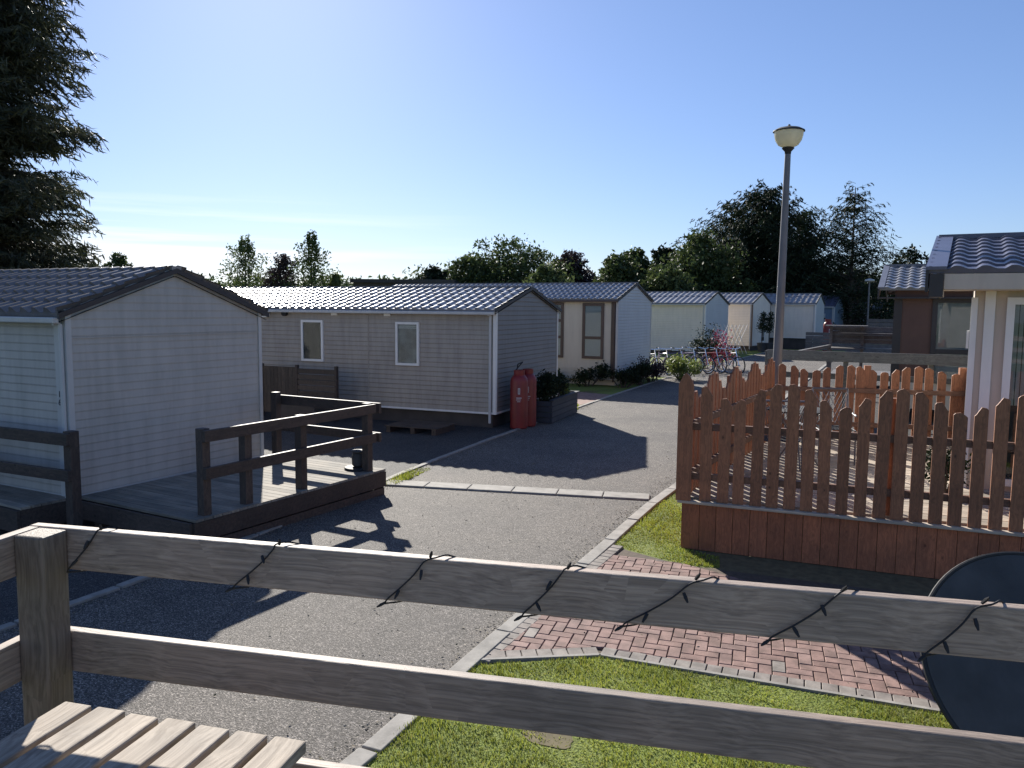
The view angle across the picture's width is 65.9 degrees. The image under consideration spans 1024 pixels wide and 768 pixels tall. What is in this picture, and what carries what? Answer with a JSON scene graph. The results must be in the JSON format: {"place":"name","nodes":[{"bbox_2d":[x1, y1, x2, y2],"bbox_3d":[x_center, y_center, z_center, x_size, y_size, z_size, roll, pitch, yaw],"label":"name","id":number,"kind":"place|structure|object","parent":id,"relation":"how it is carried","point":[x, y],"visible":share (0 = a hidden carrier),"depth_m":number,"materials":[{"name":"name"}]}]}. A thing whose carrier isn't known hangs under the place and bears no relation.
{"place":"outdoors","nodes":[
{"label":"outdoors","id":0,"kind":"place"},
{"bbox_2d":[0,412,512,625],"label":"side paving","id":1,"kind":"structure","parent":0,"point":[397,451],"depth_m":13.73,"materials":[{"name":"concrete"}]},
{"bbox_2d":[0,265,268,521],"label":"holiday lodge","id":2,"kind":"structure","parent":1,"relation":"on","point":[132,375],"depth_m":9.49,"materials":[{"name":"white plastic"}]},
{"bbox_2d":[0,458,385,538],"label":"timber deck","id":3,"kind":"structure","parent":1,"relation":"on","point":[277,494],"depth_m":8.85,"materials":[{"name":"wood"}]},
{"bbox_2d":[0,426,82,525],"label":"deck railing","id":4,"kind":"object","parent":3,"relation":"attached to","point":[69,474],"visible":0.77,"depth_m":8.35,"materials":[{"name":"wood"}]},
{"bbox_2d":[195,402,375,529],"bbox_3d":[-2.507,0.972,9.242,0.146,1.250,2.700,4,6,29],"label":"deck railing","id":5,"kind":"object","parent":3,"relation":"attached to","point":[245,465],"visible":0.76,"depth_m":8.74,"materials":[{"name":"brown wood"}]},
{"bbox_2d":[271,392,380,453],"bbox_3d":[-2.597,0.797,10.899,1.900,1.280,0.152,4,6,29],"label":"deck railing","id":6,"kind":"object","parent":3,"relation":"on","point":[278,399],"visible":0.67,"depth_m":10.99,"materials":[{"name":"brown wood"}]},
{"bbox_2d":[344,449,363,471],"bbox_3d":[-2.041,1.001,10.502,0.380,0.260,0.380,4,6,29],"label":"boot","id":7,"kind":"object","parent":3,"relation":"on","point":[356,466],"visible":0.78,"depth_m":10.42,"materials":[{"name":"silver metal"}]},
{"bbox_2d":[262,363,338,424],"bbox_3d":[-4.779,0.197,16.875,2.000,1.170,0.800,3,6,22],"label":"timber screen","id":8,"kind":"object","parent":1,"relation":"on","point":[284,380],"visible":0.82,"depth_m":17.09,"materials":[{"name":"brown wood"}]},
{"bbox_2d":[223,286,561,427],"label":"holiday lodge","id":9,"kind":"structure","parent":1,"relation":"on","point":[452,354],"depth_m":17.28,"materials":[{"name":"white plastic"}]},
{"bbox_2d":[301,320,323,361],"bbox_3d":[-4.513,-0.981,17.867,0.590,0.930,0.053,3,6,22],"label":"window","id":10,"kind":"structure","parent":9,"relation":"in","point":[312,331],"depth_m":17.87,"materials":[{"name":"white plastic"}]},
{"bbox_2d":[395,322,419,365],"bbox_3d":[-2.244,-0.862,16.953,0.570,0.930,0.053,3,6,22],"label":"window","id":11,"kind":"structure","parent":9,"relation":"in","point":[407,334],"depth_m":16.96,"materials":[{"name":"white plastic"}]},
{"bbox_2d":[384,420,456,435],"bbox_3d":[-1.851,0.884,16.019,1.200,0.140,0.850,3,6,22],"label":"pallet","id":12,"kind":"object","parent":1,"relation":"on","point":[416,426],"visible":1,"depth_m":15.85,"materials":[{"name":"wood"}]},
{"bbox_2d":[510,370,527,428],"bbox_3d":[0.147,0.318,16.442,0.370,1.220,0.370,4,6,29],"label":"gas cylinder","id":13,"kind":"object","parent":1,"relation":"on","point":[519,399],"visible":0.99,"depth_m":16.30,"materials":[{"name":"metal"}]},
{"bbox_2d":[523,369,536,426],"bbox_3d":[0.334,0.288,16.772,0.370,1.220,0.370,4,6,29],"label":"gas cylinder","id":14,"kind":"object","parent":1,"relation":"on","point":[532,383],"visible":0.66,"depth_m":16.62,"materials":[{"name":"metal"}]},
{"bbox_2d":[0,353,825,762],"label":"road","id":15,"kind":"structure","parent":0,"point":[616,435],"depth_m":7.93,"materials":[{"name":"grey asphalt"}]},
{"bbox_2d":[386,466,430,484],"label":"grass","id":16,"kind":"structure","parent":15,"relation":"on","point":[406,475],"depth_m":11.63,"materials":[{"name":"green plant"}]},
{"bbox_2d":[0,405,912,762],"bbox_3d":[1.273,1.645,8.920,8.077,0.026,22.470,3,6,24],"label":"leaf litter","id":17,"kind":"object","parent":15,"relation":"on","point":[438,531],"visible":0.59,"depth_m":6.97,"materials":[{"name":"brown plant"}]},
{"bbox_2d":[386,480,649,500],"bbox_3d":[0.018,1.468,10.853,3.691,0.060,0.320,2,6,11],"label":"road band","id":18,"kind":"object","parent":15,"relation":"on","point":[532,490],"visible":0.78,"depth_m":10.78,"materials":[{"name":"concrete"}]},
{"bbox_2d":[536,390,579,422],"bbox_3d":[1.039,0.501,18.122,0.470,0.510,2.100,3,6,20],"label":"planter box","id":19,"kind":"object","parent":15,"relation":"on","point":[559,407],"visible":0.82,"depth_m":17.47,"materials":[{"name":"wood"}]},
{"bbox_2d":[536,373,564,400],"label":"leafy plant","id":20,"kind":"object","parent":19,"relation":"on","point":[548,386],"visible":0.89,"depth_m":17.32,"materials":[{"name":"green plant"}]},
{"bbox_2d":[535,368,571,399],"bbox_3d":[0.898,0.000,18.027,0.828,0.745,0.899,4,6,29],"label":"leafy plant","id":21,"kind":"object","parent":19,"relation":"on","point":[564,385],"visible":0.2,"depth_m":18.00,"materials":[{"name":"green plant"}]},
{"bbox_2d":[665,353,705,379],"bbox_3d":[6.121,-0.636,28.206,1.584,1.006,1.470,4,6,29],"label":"bush","id":22,"kind":"object","parent":15,"relation":"on","point":[679,367],"visible":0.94,"depth_m":27.93,"materials":[{"name":"green plant"}]},
{"bbox_2d":[669,347,703,373],"bbox_3d":[6.845,-0.955,31.144,1.621,1.075,0.653,3,6,27],"label":"bicycle","id":23,"kind":"object","parent":15,"relation":"on","point":[695,357],"visible":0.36,"depth_m":30.89,"materials":[{"name":"paint"}]},
{"bbox_2d":[686,347,715,373],"bbox_3d":[7.372,-0.960,31.311,1.635,1.062,0.657,5,7,36],"label":"bicycle","id":24,"kind":"object","parent":15,"relation":"on","point":[704,357],"visible":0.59,"depth_m":31.03,"materials":[{"name":"paint"}]},
{"bbox_2d":[688,322,731,368],"bbox_3d":[8.259,-1.662,33.399,1.896,2.074,1.748,4,6,29],"label":"shrub","id":25,"kind":"object","parent":15,"relation":"on","point":[702,344],"visible":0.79,"depth_m":33.38,"materials":[{"name":"green plant"}]},
{"bbox_2d":[696,347,726,373],"bbox_3d":[7.810,-0.968,31.421,1.632,1.066,0.656,4,6,29],"label":"bicycle","id":26,"kind":"object","parent":15,"relation":"on","point":[714,358],"visible":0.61,"depth_m":31.22,"materials":[{"name":"paint"}]},
{"bbox_2d":[700,346,736,372],"bbox_3d":[8.223,-0.984,31.523,0.651,1.084,1.614,-2,6,-23],"label":"bicycle","id":27,"kind":"object","parent":15,"relation":"on","point":[713,350],"visible":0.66,"depth_m":31.37,"materials":[{"name":"paint"}]},
{"bbox_2d":[707,330,737,367],"bbox_3d":[8.892,-1.520,33.878,1.522,1.709,1.581,-1,6,-14],"label":"red shrub","id":28,"kind":"object","parent":15,"relation":"on","point":[718,366],"visible":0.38,"depth_m":33.67,"materials":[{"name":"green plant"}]},
{"bbox_2d":[715,347,745,372],"bbox_3d":[8.675,-0.954,31.335,0.655,1.069,1.627,0,6,-8],"label":"bicycle","id":29,"kind":"object","parent":15,"relation":"on","point":[732,359],"visible":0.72,"depth_m":31.09,"materials":[{"name":"paint"}]},
{"bbox_2d":[765,311,774,349],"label":"potted tree","id":30,"kind":"object","parent":15,"relation":"on","point":[769,325],"visible":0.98,"depth_m":47.26,"materials":[{"name":"green plant"}]},
{"bbox_2d":[7,0,1023,285],"label":"sky","id":31,"kind":"structure","parent":0,"point":[403,134],"materials":[{"name":"blue"}]},
{"bbox_2d":[557,392,608,404],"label":"side paving","id":32,"kind":"structure","parent":0,"point":[583,397],"depth_m":22.34,"materials":[{"name":"grey concrete"}]},
{"bbox_2d":[364,655,952,767],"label":"lawn","id":33,"kind":"structure","parent":0,"point":[642,749],"depth_m":4.64,"materials":[{"name":"green plant"}]},
{"bbox_2d":[521,730,572,748],"bbox_3d":[0.210,2.053,4.601,0.323,0.001,0.205,4,6,29],"label":"soil patch","id":34,"kind":"object","parent":33,"relation":"on","point":[550,738],"visible":0.62,"depth_m":4.57,"materials":[{"name":"beige soil"}]},
{"bbox_2d":[920,551,1023,736],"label":"folded round table","id":35,"kind":"object","parent":33,"relation":"on","point":[982,695],"visible":0.67,"depth_m":4.33,"materials":[{"name":"metal"}]},
{"bbox_2d":[615,492,719,567],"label":"lawn","id":36,"kind":"structure","parent":0,"point":[652,544],"depth_m":8.50,"materials":[{"name":"green plant"}]},
{"bbox_2d":[773,124,804,384],"bbox_3d":[4.221,-1.303,12.423,0.476,5.410,0.476,4,7,29],"label":"street lamp","id":37,"kind":"object","parent":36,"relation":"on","point":[788,138],"visible":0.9,"depth_m":12.28,"materials":[{"name":"metal"}]},
{"bbox_2d":[655,367,700,376],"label":"side paving","id":38,"kind":"structure","parent":0,"point":[664,374],"depth_m":29.99,"materials":[{"name":"concrete"}]},
{"bbox_2d":[650,347,671,374],"bbox_3d":[5.739,-0.899,30.516,0.657,1.065,1.633,-5,7,-43],"label":"bicycle","id":39,"kind":"object","parent":38,"relation":"on","point":[665,359],"visible":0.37,"depth_m":30.36,"materials":[{"name":"paint"}]},
{"bbox_2d":[654,346,690,373],"bbox_3d":[6.340,-0.940,30.951,0.654,1.073,1.623,-2,6,-28],"label":"bicycle","id":40,"kind":"object","parent":38,"relation":"on","point":[674,353],"visible":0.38,"depth_m":30.83,"materials":[{"name":"paint"}]},
{"bbox_2d":[500,549,934,701],"bbox_3d":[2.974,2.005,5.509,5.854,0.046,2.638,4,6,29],"label":"brick paving","id":41,"kind":"structure","parent":0,"point":[892,671],"depth_m":5.79,"materials":[{"name":"red brick"}]},
{"bbox_2d":[483,545,938,708],"bbox_3d":[3.170,2.015,5.418,6.557,0.047,3.052,4,6,29],"label":"paving border","id":42,"kind":"object","parent":41,"relation":"on","point":[599,561],"visible":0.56,"depth_m":5.59,"materials":[{"name":"grey concrete"}]},
{"bbox_2d":[716,324,746,353],"bbox_3d":[9.117,-1.869,32.816,1.314,1.206,0.037,0,5,-1],"label":"trellis","id":43,"kind":"object","parent":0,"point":[733,338],"visible":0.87,"depth_m":32.80,"materials":[{"name":"wood"}]},
{"bbox_2d":[480,343,1020,664],"bbox_3d":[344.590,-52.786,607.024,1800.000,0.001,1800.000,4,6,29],"label":"ground","id":44,"kind":"structure","parent":0,"point":[605,389],"depth_m":24.90,"materials":[{"name":"grey concrete"}]},
{"bbox_2d":[0,0,109,269],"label":"conifer tree","id":45,"kind":"object","parent":44,"relation":"on","point":[28,41],"visible":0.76,"depth_m":26.13,"materials":[{"name":"green plant"}]},
{"bbox_2d":[103,252,133,266],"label":"tree","id":46,"kind":"object","parent":44,"relation":"on","point":[119,260],"visible":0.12,"depth_m":49.50,"materials":[{"name":"green plant"}]},
{"bbox_2d":[198,233,288,286],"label":"tree","id":47,"kind":"object","parent":44,"relation":"on","point":[244,246],"visible":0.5,"depth_m":51.44,"materials":[{"name":"green plant"}]},
{"bbox_2d":[253,252,302,285],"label":"tree","id":48,"kind":"object","parent":44,"relation":"on","point":[284,262],"visible":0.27,"depth_m":51.28,"materials":[{"name":"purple plant"}]},
{"bbox_2d":[270,230,340,285],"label":"tree","id":49,"kind":"object","parent":44,"relation":"on","point":[309,259],"visible":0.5,"depth_m":49.48,"materials":[{"name":"green plant"}]},
{"bbox_2d":[325,272,348,285],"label":"tree","id":50,"kind":"object","parent":44,"relation":"on","point":[335,280],"visible":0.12,"depth_m":49.59,"materials":[{"name":"green plant"}]},
{"bbox_2d":[0,352,764,631],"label":"kerb","id":51,"kind":"structure","parent":44,"relation":"on","point":[89,597],"depth_m":8.58,"materials":[{"name":"concrete"}]},
{"bbox_2d":[350,279,458,285],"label":"flat roof building","id":52,"kind":"structure","parent":44,"relation":"on","point":[373,282],"depth_m":55.72,"materials":[{"name":"grey"}]},
{"bbox_2d":[411,263,447,279],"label":"tree","id":53,"kind":"object","parent":44,"relation":"on","point":[434,272],"visible":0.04,"depth_m":59.43,"materials":[{"name":"green plant"}]},
{"bbox_2d":[421,250,511,282],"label":"tree","id":54,"kind":"object","parent":44,"relation":"on","point":[470,266],"visible":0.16,"depth_m":60.91,"materials":[{"name":"green plant"}]},
{"bbox_2d":[463,233,582,282],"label":"tree","id":55,"kind":"object","parent":44,"relation":"on","point":[510,264],"visible":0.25,"depth_m":62.16,"materials":[{"name":"green plant"}]},
{"bbox_2d":[393,282,653,385],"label":"holiday lodge","id":56,"kind":"structure","parent":44,"relation":"on","point":[609,323],"depth_m":26.31,"materials":[{"name":"beige plastic"}]},
{"bbox_2d":[553,302,563,357],"bbox_3d":[1.384,-1.818,26.546,0.740,1.840,0.048,3,6,26],"label":"window","id":57,"kind":"structure","parent":56,"relation":"in","point":[560,304],"depth_m":26.41,"materials":[{"name":"brown glass"}]},
{"bbox_2d":[582,303,603,358],"bbox_3d":[2.655,-1.736,25.917,0.740,1.820,0.048,3,6,26],"label":"window","id":58,"kind":"structure","parent":56,"relation":"in","point":[592,313],"depth_m":25.92,"materials":[{"name":"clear glass"}]},
{"bbox_2d":[191,264,883,301],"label":"woodland","id":59,"kind":"object","parent":44,"relation":"on","point":[346,283],"visible":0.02,"depth_m":87.29,"materials":[{"name":"green plant"}]},
{"bbox_2d":[522,262,574,282],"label":"tree","id":60,"kind":"object","parent":44,"relation":"on","point":[547,274],"visible":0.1,"depth_m":55.43,"materials":[{"name":"green plant"}]},
{"bbox_2d":[555,249,596,281],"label":"tree","id":61,"kind":"object","parent":44,"relation":"on","point":[584,273],"visible":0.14,"depth_m":65.08,"materials":[{"name":"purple plant"}]},
{"bbox_2d":[340,364,825,766],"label":"kerb","id":62,"kind":"structure","parent":44,"relation":"on","point":[379,741],"depth_m":5.75,"materials":[{"name":"concrete"}]},
{"bbox_2d":[566,360,610,386],"bbox_3d":[2.476,-0.411,25.554,1.504,1.015,0.822,-2,6,-23],"label":"shrub","id":63,"kind":"object","parent":44,"relation":"on","point":[583,377],"visible":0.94,"depth_m":25.48,"materials":[{"name":"green plant"}]},
{"bbox_2d":[592,249,640,282],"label":"tree","id":64,"kind":"object","parent":44,"relation":"on","point":[618,268],"visible":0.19,"depth_m":58.91,"materials":[{"name":"green plant"}]},
{"bbox_2d":[604,366,641,387],"bbox_3d":[3.535,-0.217,25.184,1.032,0.702,1.011,4,6,29],"label":"shrub","id":65,"kind":"object","parent":44,"relation":"on","point":[626,377],"visible":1,"depth_m":25.12,"materials":[{"name":"green plant"}]},
{"bbox_2d":[621,247,653,279],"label":"tree","id":66,"kind":"object","parent":44,"relation":"on","point":[638,254],"visible":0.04,"depth_m":62.60,"materials":[{"name":"green plant"}]},
{"bbox_2d":[625,361,653,384],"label":"shrub","id":67,"kind":"object","parent":44,"relation":"on","point":[643,371],"visible":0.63,"depth_m":26.09,"materials":[{"name":"green plant"}]},
{"bbox_2d":[635,354,670,381],"bbox_3d":[4.793,-0.534,27.030,1.155,1.001,1.201,-3,7,-34],"label":"shrub","id":68,"kind":"object","parent":44,"relation":"on","point":[659,366],"visible":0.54,"depth_m":26.86,"materials":[{"name":"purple plant"}]},
{"bbox_2d":[650,242,676,267],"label":"tree","id":69,"kind":"object","parent":44,"relation":"on","point":[660,251],"visible":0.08,"depth_m":67.20,"materials":[{"name":"green plant"}]},
{"bbox_2d":[634,256,706,290],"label":"tree","id":70,"kind":"object","parent":44,"relation":"on","point":[662,278],"visible":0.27,"depth_m":54.68,"materials":[{"name":"green plant"}]},
{"bbox_2d":[646,291,729,354],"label":"holiday lodge","id":71,"kind":"structure","parent":44,"relation":"on","point":[677,317],"depth_m":44.80,"materials":[{"name":"white plastic"}]},
{"bbox_2d":[658,226,762,291],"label":"tree","id":72,"kind":"object","parent":44,"relation":"on","point":[693,260],"visible":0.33,"depth_m":58.32,"materials":[{"name":"green plant"}]},
{"bbox_2d":[481,653,941,713],"bbox_3d":[2.905,2.075,4.820,6.519,0.058,0.385,2,6,17],"label":"paving edging","id":73,"kind":"object","parent":44,"relation":"on","point":[691,670],"visible":0.42,"depth_m":5.39,"materials":[{"name":"concrete"}]},
{"bbox_2d":[671,200,789,292],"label":"conifer tree","id":74,"kind":"object","parent":44,"relation":"on","point":[711,226],"visible":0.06,"depth_m":67.11,"materials":[{"name":"green plant"}]},
{"bbox_2d":[720,292,771,350],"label":"holiday lodge","id":75,"kind":"structure","parent":44,"relation":"on","point":[745,309],"depth_m":49.02,"materials":[{"name":"white plastic"}]},
{"bbox_2d":[756,311,768,351],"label":"potted tree","id":76,"kind":"object","parent":44,"relation":"on","point":[761,346],"visible":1,"depth_m":47.27,"materials":[{"name":"green plant"}]},
{"bbox_2d":[674,178,871,311],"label":"conifer tree","id":77,"kind":"object","parent":44,"relation":"on","point":[760,233],"visible":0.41,"depth_m":61.54,"materials":[{"name":"green plant"}]},
{"bbox_2d":[764,293,824,349],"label":"holiday lodge","id":78,"kind":"structure","parent":44,"relation":"on","point":[803,313],"depth_m":51.06,"materials":[{"name":"white plastic"}]},
{"bbox_2d":[763,208,867,319],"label":"conifer tree","id":79,"kind":"object","parent":44,"relation":"on","point":[818,226],"visible":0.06,"depth_m":63.97,"materials":[{"name":"green plant"}]},
{"bbox_2d":[822,319,832,350],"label":"gas cylinder","id":80,"kind":"object","parent":44,"relation":"on","point":[826,329],"visible":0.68,"depth_m":47.69,"materials":[{"name":"metal"}]},
{"bbox_2d":[822,296,843,343],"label":"holiday lodge","id":81,"kind":"structure","parent":44,"relation":"on","point":[832,307],"depth_m":57.28,"materials":[{"name":"plastic"}]},
{"bbox_2d":[789,181,909,344],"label":"conifer tree","id":82,"kind":"object","parent":44,"relation":"on","point":[865,254],"visible":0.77,"depth_m":59.07,"materials":[{"name":"green plant"}]},
{"bbox_2d":[677,437,1023,578],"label":"stained terrace","id":83,"kind":"structure","parent":44,"relation":"on","point":[701,521],"depth_m":7.79,"materials":[{"name":"brown wood"}]},
{"bbox_2d":[676,373,693,500],"bbox_3d":[1.802,0.539,8.189,0.150,1.330,0.135,3,6,22],"label":"corner post","id":84,"kind":"object","parent":83,"relation":"on","point":[684,437],"visible":1,"depth_m":8.13,"materials":[{"name":"brown wood"}]},
{"bbox_2d":[691,358,774,491],"bbox_3d":[2.910,0.396,10.205,0.138,1.287,4.550,4,6,29],"label":"picket fence","id":85,"kind":"object","parent":83,"relation":"on","point":[736,390],"visible":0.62,"depth_m":9.88,"materials":[{"name":"brown wood"}]},
{"bbox_2d":[762,400,804,477],"bbox_3d":[3.157,0.624,9.295,0.467,0.933,0.543,1,6,9],"label":"garden chair","id":86,"kind":"object","parent":83,"relation":"on","point":[783,438],"visible":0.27,"depth_m":9.09,"materials":[{"name":"metal"}]},
{"bbox_2d":[767,405,819,470],"bbox_3d":[3.577,0.674,9.912,0.760,0.731,0.760,1,6,9],"label":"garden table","id":87,"kind":"object","parent":83,"relation":"on","point":[818,413],"visible":0.19,"depth_m":9.81,"materials":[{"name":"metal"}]},
{"bbox_2d":[812,387,857,464],"bbox_3d":[4.184,0.537,10.290,0.467,0.933,0.543,1,6,9],"label":"garden chair","id":88,"kind":"object","parent":83,"relation":"on","point":[834,427],"visible":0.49,"depth_m":10.44,"materials":[{"name":"metal"}]},
{"bbox_2d":[691,384,1023,532],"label":"picket fence","id":89,"kind":"object","parent":83,"relation":"on","point":[888,491],"visible":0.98,"depth_m":7.53,"materials":[{"name":"brown wood"}]},
{"bbox_2d":[778,363,966,437],"bbox_3d":[5.456,0.302,11.996,2.750,1.177,0.138,2,6,14],"label":"picket fence","id":90,"kind":"object","parent":83,"relation":"on","point":[866,380],"visible":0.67,"depth_m":11.94,"materials":[{"name":"brown wood"}]},
{"bbox_2d":[925,445,971,492],"bbox_3d":[4.646,0.895,8.494,0.499,0.585,0.637,-3,6,-30],"label":"potted plant","id":91,"kind":"object","parent":83,"relation":"on","point":[947,467],"visible":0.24,"depth_m":8.44,"materials":[{"name":"green plant"}]},
{"bbox_2d":[925,232,1023,491],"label":"cream lodge","id":92,"kind":"structure","parent":83,"relation":"on","point":[987,269],"depth_m":8.59,"materials":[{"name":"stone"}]},
{"bbox_2d":[1000,297,1023,486],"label":"glazed door","id":93,"kind":"structure","parent":92,"relation":"in","point":[1012,387],"depth_m":8.48,"materials":[{"name":"white plastic"}]},
{"bbox_2d":[836,260,883,324],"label":"tree","id":94,"kind":"object","parent":44,"relation":"on","point":[860,288],"visible":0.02,"depth_m":67.96,"materials":[{"name":"green plant"}]},
{"bbox_2d":[859,243,928,326],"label":"tree","id":95,"kind":"object","parent":44,"relation":"on","point":[913,255],"visible":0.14,"depth_m":65.42,"materials":[{"name":"green plant"}]},
{"bbox_2d":[691,550,939,595],"bbox_3d":[4.500,1.884,6.910,5.920,0.001,0.740,3,6,20],"label":"soil strip","id":96,"kind":"object","parent":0,"point":[894,582],"visible":0.67,"depth_m":7.53,"materials":[{"name":"soil"}]},
{"bbox_2d":[784,351,934,436],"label":"side paving","id":97,"kind":"structure","parent":0,"point":[876,366],"depth_m":26.83,"materials":[{"name":"concrete"}]},
{"bbox_2d":[802,345,830,367],"bbox_3d":[7.739,-0.200,20.817,0.100,1.550,6.549,4,6,31],"label":"timber railing","id":98,"kind":"object","parent":97,"relation":"on","point":[828,347],"visible":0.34,"depth_m":22.37,"materials":[{"name":"grey wood"}]},
{"bbox_2d":[804,319,892,351],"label":"grey deck","id":99,"kind":"structure","parent":97,"relation":"on","point":[818,338],"depth_m":43.91,"materials":[{"name":"grey wood"}]},
{"bbox_2d":[825,325,892,381],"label":"grey deck","id":100,"kind":"structure","parent":97,"relation":"on","point":[851,333],"depth_m":24.49,"materials":[{"name":"grey wood"}]},
{"bbox_2d":[765,349,967,408],"bbox_3d":[7.973,0.178,16.439,5.256,1.640,0.143,3,6,26],"label":"timber railing","id":101,"kind":"object","parent":97,"relation":"on","point":[929,360],"visible":0.41,"depth_m":16.54,"materials":[{"name":"grey wood"}]},
{"bbox_2d":[865,279,874,325],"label":"street lamp","id":102,"kind":"object","parent":97,"relation":"on","point":[869,280],"visible":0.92,"depth_m":51.63,"materials":[{"name":"metal"}]},
{"bbox_2d":[877,264,972,410],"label":"brown lodge","id":103,"kind":"structure","parent":97,"relation":"on","point":[923,323],"depth_m":17.77,"materials":[{"name":"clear wood"}]},
{"bbox_2d":[930,299,971,377],"bbox_3d":[10.331,-0.910,17.218,2.130,1.900,0.058,3,6,27],"label":"window","id":104,"kind":"structure","parent":103,"relation":"in","point":[950,317],"depth_m":17.53,"materials":[{"name":"clear glass"}]},
{"bbox_3d":[0.679,2.037,-0.222,4.340,1.000,3.275,2,6,13],"label":"viewing deck","id":105,"kind":"object","parent":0,"visible":0},
{"bbox_2d":[0,702,305,767],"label":"garden table","id":106,"kind":"object","parent":105,"relation":"on","point":[69,735],"visible":1,"depth_m":1.35,"materials":[{"name":"brown wood"}]},
{"bbox_2d":[0,523,1023,767],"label":"foreground railing","id":107,"kind":"object","parent":105,"relation":"on","point":[46,651],"visible":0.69,"depth_m":1.45,"materials":[{"name":"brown wood"}]},
{"bbox_2d":[66,524,1004,661],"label":"string lights","id":108,"kind":"object","parent":107,"relation":"attached to","point":[697,577],"visible":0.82,"depth_m":1.38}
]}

